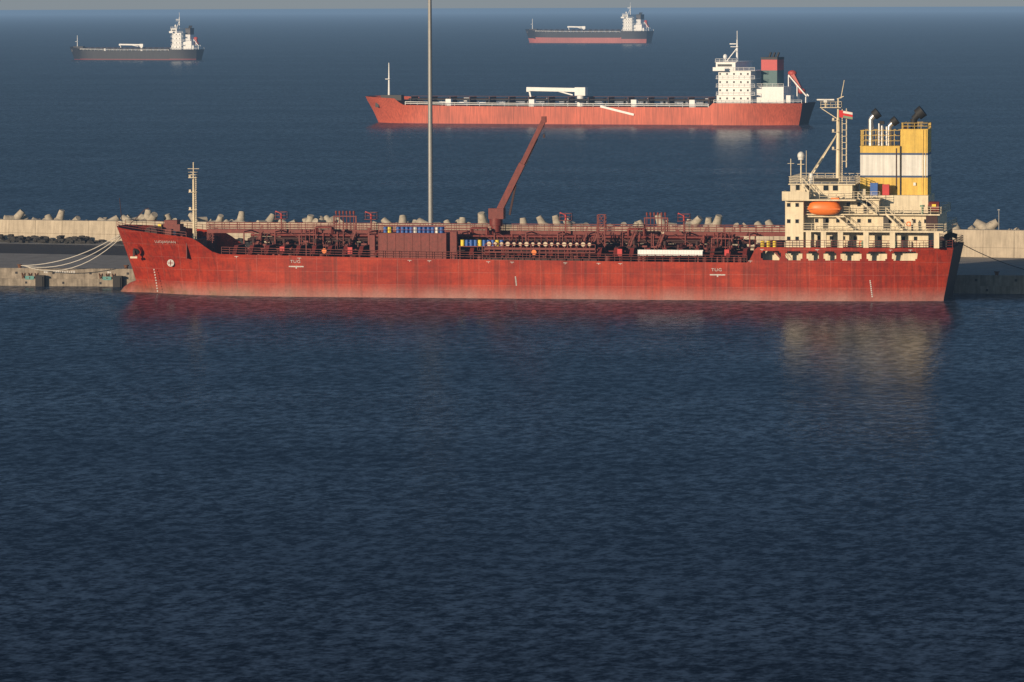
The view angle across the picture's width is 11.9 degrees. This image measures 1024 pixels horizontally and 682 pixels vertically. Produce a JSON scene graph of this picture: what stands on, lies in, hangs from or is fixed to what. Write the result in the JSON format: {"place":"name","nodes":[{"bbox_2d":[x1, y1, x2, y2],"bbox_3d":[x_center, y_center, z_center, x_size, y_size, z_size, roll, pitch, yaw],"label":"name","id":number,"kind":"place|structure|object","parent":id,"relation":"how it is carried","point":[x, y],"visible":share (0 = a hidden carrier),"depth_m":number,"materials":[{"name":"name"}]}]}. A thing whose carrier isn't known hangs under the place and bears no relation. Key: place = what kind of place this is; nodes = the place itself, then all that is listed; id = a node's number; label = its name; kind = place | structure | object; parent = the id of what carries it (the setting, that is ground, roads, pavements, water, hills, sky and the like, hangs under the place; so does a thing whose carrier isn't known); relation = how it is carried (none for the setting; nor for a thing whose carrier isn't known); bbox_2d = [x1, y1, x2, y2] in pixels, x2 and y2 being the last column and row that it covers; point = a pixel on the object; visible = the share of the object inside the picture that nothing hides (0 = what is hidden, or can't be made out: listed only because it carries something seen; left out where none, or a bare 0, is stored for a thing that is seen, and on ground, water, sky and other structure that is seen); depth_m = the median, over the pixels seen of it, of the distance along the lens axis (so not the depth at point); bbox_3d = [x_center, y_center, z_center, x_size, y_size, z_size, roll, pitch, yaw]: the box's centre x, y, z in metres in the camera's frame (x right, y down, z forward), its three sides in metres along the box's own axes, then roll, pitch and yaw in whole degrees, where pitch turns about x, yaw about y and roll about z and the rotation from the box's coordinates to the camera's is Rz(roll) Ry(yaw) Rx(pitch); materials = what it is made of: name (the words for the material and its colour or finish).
{"place":"outdoors","nodes":[
{"label":"outdoors","id":0,"kind":"place"},
{"bbox_2d":[428,0,432,224],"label":"mast column","id":1,"kind":"structure","parent":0,"point":[430,166],"depth_m":782.27,"materials":[{"name":"metal"}]},
{"bbox_2d":[0,6,1023,681],"bbox_3d":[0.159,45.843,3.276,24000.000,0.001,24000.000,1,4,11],"label":"sea","id":2,"kind":"structure","parent":0,"point":[232,488],"depth_m":552.77,"materials":[{"name":"liquid"}]},
{"bbox_2d":[70,13,203,59],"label":"cargo ship","id":3,"kind":"object","parent":2,"relation":"on","point":[185,44],"visible":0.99,"depth_m":3257.97,"materials":[{"name":"grey paint"}]},
{"bbox_2d":[116,80,963,300],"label":"tanker ship","id":4,"kind":"object","parent":2,"relation":"on","point":[854,232],"visible":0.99,"depth_m":732.31,"materials":[{"name":"red paint"}]},
{"bbox_2d":[153,249,910,296],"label":"hull markings","id":5,"kind":"object","parent":4,"relation":"attached to","point":[170,262],"visible":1,"depth_m":738.73,"materials":[{"name":"white paint"}]},
{"bbox_2d":[525,6,653,42],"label":"cargo ship","id":6,"kind":"object","parent":2,"relation":"on","point":[635,27],"visible":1,"depth_m":4186.07,"materials":[{"name":"grey paint"}]},
{"bbox_2d":[366,31,815,124],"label":"tanker ship","id":7,"kind":"object","parent":2,"relation":"on","point":[749,95],"visible":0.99,"depth_m":1668.85,"materials":[{"name":"red paint"}]},
{"bbox_2d":[0,244,1023,293],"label":"quay apron","id":8,"kind":"object","parent":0,"point":[976,277],"visible":0.2,"depth_m":767.83,"materials":[{"name":"concrete"}]},
{"bbox_2d":[21,273,122,286],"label":"dock fenders","id":9,"kind":"object","parent":8,"relation":"attached to","point":[40,280],"visible":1,"depth_m":767.20,"materials":[{"name":"rubber"}]},
{"bbox_2d":[44,271,110,272],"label":"quay face paint","id":10,"kind":"object","parent":8,"relation":"attached to","point":[65,271],"visible":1,"depth_m":767.99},
{"bbox_2d":[0,234,251,245],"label":"rocks","id":11,"kind":"object","parent":8,"relation":"on","point":[82,239],"visible":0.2,"depth_m":850.27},
{"bbox_2d":[17,264,999,275],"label":"quay bollards","id":12,"kind":"object","parent":8,"relation":"on","point":[126,267],"visible":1,"depth_m":766.72,"materials":[{"name":"metal"}]},
{"bbox_2d":[0,240,1023,261],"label":"quay road","id":13,"kind":"structure","parent":8,"relation":"on","point":[31,247],"depth_m":826.59,"materials":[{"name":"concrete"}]},
{"bbox_2d":[21,235,1023,270],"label":"mooring lines","id":14,"kind":"object","parent":8,"relation":"on","point":[28,266],"visible":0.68,"depth_m":760.09,"materials":[{"name":"fabric"}]},
{"bbox_2d":[0,219,1023,257],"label":"breakwater wall","id":15,"kind":"structure","parent":0,"point":[999,243],"depth_m":839.77,"materials":[{"name":"beige concrete"}]},
{"bbox_2d":[0,0,1023,9],"label":"sky","id":16,"kind":"structure","parent":0,"point":[4,4],"materials":[{"name":"grey"}]},
{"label":"breakwater","id":17,"kind":"object","parent":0,"visible":0},
{"bbox_2d":[3,209,24,218],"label":"tetrapod","id":18,"kind":"object","parent":17,"relation":"on","point":[20,213],"visible":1,"depth_m":862.44,"materials":[{"name":"concrete"}]},
{"bbox_2d":[45,214,53,219],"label":"tetrapod","id":19,"kind":"object","parent":17,"relation":"on","point":[48,217],"visible":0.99,"depth_m":860.51,"materials":[{"name":"concrete"}]},
{"bbox_2d":[54,209,64,219],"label":"tetrapod","id":20,"kind":"object","parent":17,"relation":"on","point":[60,214],"visible":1,"depth_m":858.85,"materials":[{"name":"concrete"}]},
{"bbox_2d":[97,215,119,220],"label":"tetrapod","id":21,"kind":"object","parent":17,"relation":"on","point":[115,218],"visible":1,"depth_m":855.74,"materials":[{"name":"concrete"}]},
{"bbox_2d":[120,214,138,220],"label":"tetrapod","id":22,"kind":"object","parent":17,"relation":"on","point":[125,217],"visible":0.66,"depth_m":854.34,"materials":[{"name":"concrete"}]},
{"bbox_2d":[139,210,151,220],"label":"tetrapod","id":23,"kind":"object","parent":17,"relation":"on","point":[147,213],"visible":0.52,"depth_m":852.64,"materials":[{"name":"concrete"}]},
{"bbox_2d":[138,212,157,220],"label":"tetrapod","id":24,"kind":"object","parent":17,"relation":"on","point":[153,216],"visible":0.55,"depth_m":851.49,"materials":[{"name":"concrete"}]},
{"bbox_2d":[163,213,171,219],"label":"tetrapod","id":25,"kind":"object","parent":17,"relation":"on","point":[167,216],"visible":0.09,"depth_m":852.99,"materials":[{"name":"concrete"}]},
{"bbox_2d":[188,212,207,221],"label":"tetrapod","id":26,"kind":"object","parent":17,"relation":"on","point":[190,215],"visible":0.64,"depth_m":849.59,"materials":[{"name":"concrete"}]},
{"bbox_2d":[208,214,223,221],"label":"tetrapod","id":27,"kind":"object","parent":17,"relation":"on","point":[220,217],"visible":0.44,"depth_m":847.54,"materials":[{"name":"concrete"}]},
{"bbox_2d":[232,211,245,221],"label":"tetrapod","id":28,"kind":"object","parent":17,"relation":"on","point":[241,216],"visible":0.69,"depth_m":846.34,"materials":[{"name":"concrete"}]},
{"bbox_2d":[256,213,274,221],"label":"tetrapod","id":29,"kind":"object","parent":17,"relation":"on","point":[270,217],"visible":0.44,"depth_m":844.11,"materials":[{"name":"concrete"}]},
{"bbox_2d":[278,219,297,221],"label":"tetrapod","id":30,"kind":"object","parent":17,"relation":"on","point":[294,220],"visible":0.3,"depth_m":843.16,"materials":[{"name":"concrete"}]},
{"bbox_2d":[306,214,313,221],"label":"tetrapod","id":31,"kind":"object","parent":17,"relation":"on","point":[310,217],"visible":0.23,"depth_m":840.25,"materials":[{"name":"concrete"}]},
{"bbox_2d":[312,216,326,222],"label":"tetrapod","id":32,"kind":"object","parent":17,"relation":"on","point":[320,219],"visible":0.27,"depth_m":839.96,"materials":[{"name":"concrete"}]},
{"bbox_2d":[324,215,335,222],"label":"tetrapod","id":33,"kind":"object","parent":17,"relation":"on","point":[327,219],"visible":0.41,"depth_m":839.46,"materials":[{"name":"concrete"}]},
{"bbox_2d":[381,217,391,222],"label":"tetrapod","id":34,"kind":"object","parent":17,"relation":"on","point":[384,220],"visible":0.16,"depth_m":836.19,"materials":[{"name":"concrete"}]},
{"bbox_2d":[399,215,407,222],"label":"tetrapod","id":35,"kind":"object","parent":17,"relation":"on","point":[402,218],"visible":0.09,"depth_m":834.93,"materials":[{"name":"concrete"}]},
{"bbox_2d":[416,218,440,222],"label":"tetrapod","id":36,"kind":"object","parent":17,"relation":"on","point":[420,220],"visible":0.13,"depth_m":833.07,"materials":[{"name":"concrete"}]},
{"bbox_2d":[458,217,465,222],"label":"tetrapod","id":37,"kind":"object","parent":17,"relation":"on","point":[462,219],"visible":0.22,"depth_m":830.78,"materials":[{"name":"concrete"}]},
{"bbox_2d":[478,211,488,222],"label":"tetrapod","id":38,"kind":"object","parent":17,"relation":"on","point":[482,218],"visible":0.38,"depth_m":828.28,"materials":[{"name":"concrete"}]},
{"bbox_2d":[520,217,527,224],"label":"tetrapod","id":39,"kind":"object","parent":17,"relation":"on","point":[523,221],"visible":0.1,"depth_m":826.52,"materials":[{"name":"concrete"}]},
{"bbox_2d":[536,215,548,223],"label":"tetrapod","id":40,"kind":"object","parent":17,"relation":"on","point":[540,219],"visible":0.31,"depth_m":824.53,"materials":[{"name":"concrete"}]},
{"bbox_2d":[552,215,561,223],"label":"tetrapod","id":41,"kind":"object","parent":17,"relation":"on","point":[555,218],"visible":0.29,"depth_m":824.11,"materials":[{"name":"concrete"}]},
{"bbox_2d":[655,213,676,225],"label":"tetrapod","id":42,"kind":"object","parent":17,"relation":"on","point":[658,221],"visible":0.23,"depth_m":816.61,"materials":[{"name":"concrete"}]},
{"bbox_2d":[682,215,702,225],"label":"tetrapod","id":43,"kind":"object","parent":17,"relation":"on","point":[697,220],"visible":0.49,"depth_m":814.54,"materials":[{"name":"concrete"}]},
{"bbox_2d":[705,217,711,223],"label":"tetrapod","id":44,"kind":"object","parent":17,"relation":"on","point":[708,220],"visible":0.17,"depth_m":814.10,"materials":[{"name":"concrete"}]},
{"bbox_2d":[703,214,722,226],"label":"tetrapod","id":45,"kind":"object","parent":17,"relation":"on","point":[717,219],"visible":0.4,"depth_m":812.87,"materials":[{"name":"concrete"}]},
{"bbox_2d":[754,221,764,226],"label":"tetrapod","id":46,"kind":"object","parent":17,"relation":"on","point":[758,223],"visible":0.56,"depth_m":813.15,"materials":[{"name":"concrete"}]},
{"bbox_2d":[765,219,774,226],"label":"tetrapod","id":47,"kind":"object","parent":17,"relation":"on","point":[769,222],"visible":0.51,"depth_m":810.07,"materials":[{"name":"concrete"}]},
{"bbox_2d":[973,219,999,229],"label":"tetrapod","id":48,"kind":"object","parent":17,"relation":"on","point":[979,224],"visible":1,"depth_m":795.46,"materials":[{"name":"concrete"}]}
]}

